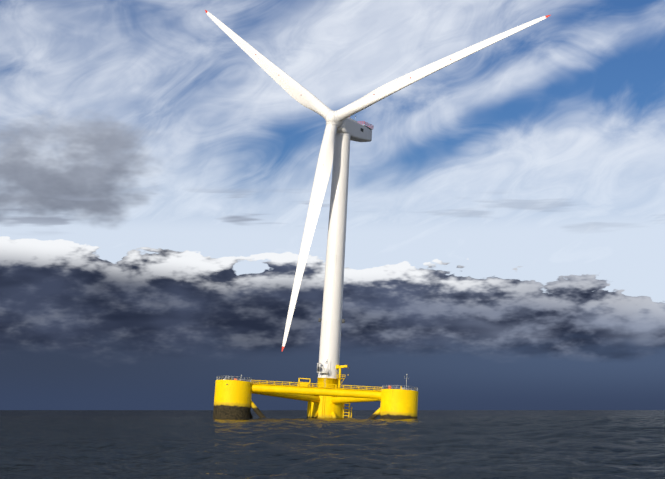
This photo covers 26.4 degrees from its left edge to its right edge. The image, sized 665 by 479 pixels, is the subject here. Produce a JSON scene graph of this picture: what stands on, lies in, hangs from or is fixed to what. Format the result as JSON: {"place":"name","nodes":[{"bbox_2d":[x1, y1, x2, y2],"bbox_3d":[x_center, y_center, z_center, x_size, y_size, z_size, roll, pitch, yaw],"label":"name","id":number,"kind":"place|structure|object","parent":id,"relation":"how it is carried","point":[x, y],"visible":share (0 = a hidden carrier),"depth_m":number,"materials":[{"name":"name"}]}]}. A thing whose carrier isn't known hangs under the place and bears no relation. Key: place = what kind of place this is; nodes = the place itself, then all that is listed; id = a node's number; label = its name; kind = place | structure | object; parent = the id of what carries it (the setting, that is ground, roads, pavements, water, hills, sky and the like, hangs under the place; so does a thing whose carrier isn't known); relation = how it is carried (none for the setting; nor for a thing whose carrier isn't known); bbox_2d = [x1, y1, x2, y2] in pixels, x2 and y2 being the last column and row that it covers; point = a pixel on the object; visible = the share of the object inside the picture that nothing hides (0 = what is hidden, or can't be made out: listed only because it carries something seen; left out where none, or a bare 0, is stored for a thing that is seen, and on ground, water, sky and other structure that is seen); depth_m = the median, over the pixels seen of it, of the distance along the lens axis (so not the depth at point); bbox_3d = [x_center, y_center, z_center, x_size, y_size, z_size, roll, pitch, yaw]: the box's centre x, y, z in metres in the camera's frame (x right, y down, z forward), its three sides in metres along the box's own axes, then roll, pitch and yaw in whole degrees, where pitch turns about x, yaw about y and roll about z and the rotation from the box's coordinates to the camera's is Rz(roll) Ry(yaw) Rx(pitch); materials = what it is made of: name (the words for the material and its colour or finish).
{"place":"outdoors","nodes":[
{"label":"outdoors","id":0,"kind":"place"},
{"bbox_2d":[0,410,664,478],"bbox_3d":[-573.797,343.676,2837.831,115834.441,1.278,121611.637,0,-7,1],"label":"sea","id":1,"kind":"structure","parent":0,"point":[359,444],"depth_m":109.66,"materials":[{"name":"liquid"}]},
{"bbox_2d":[205,10,550,419],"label":"floating wind turbine","id":2,"kind":"object","parent":1,"relation":"in","point":[327,397],"visible":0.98,"depth_m":479.26,"materials":[{"name":"yellow paint"}]},
{"bbox_2d":[0,0,664,409],"label":"sky","id":3,"kind":"structure","parent":0,"point":[505,242],"materials":[{"name":"blue"}]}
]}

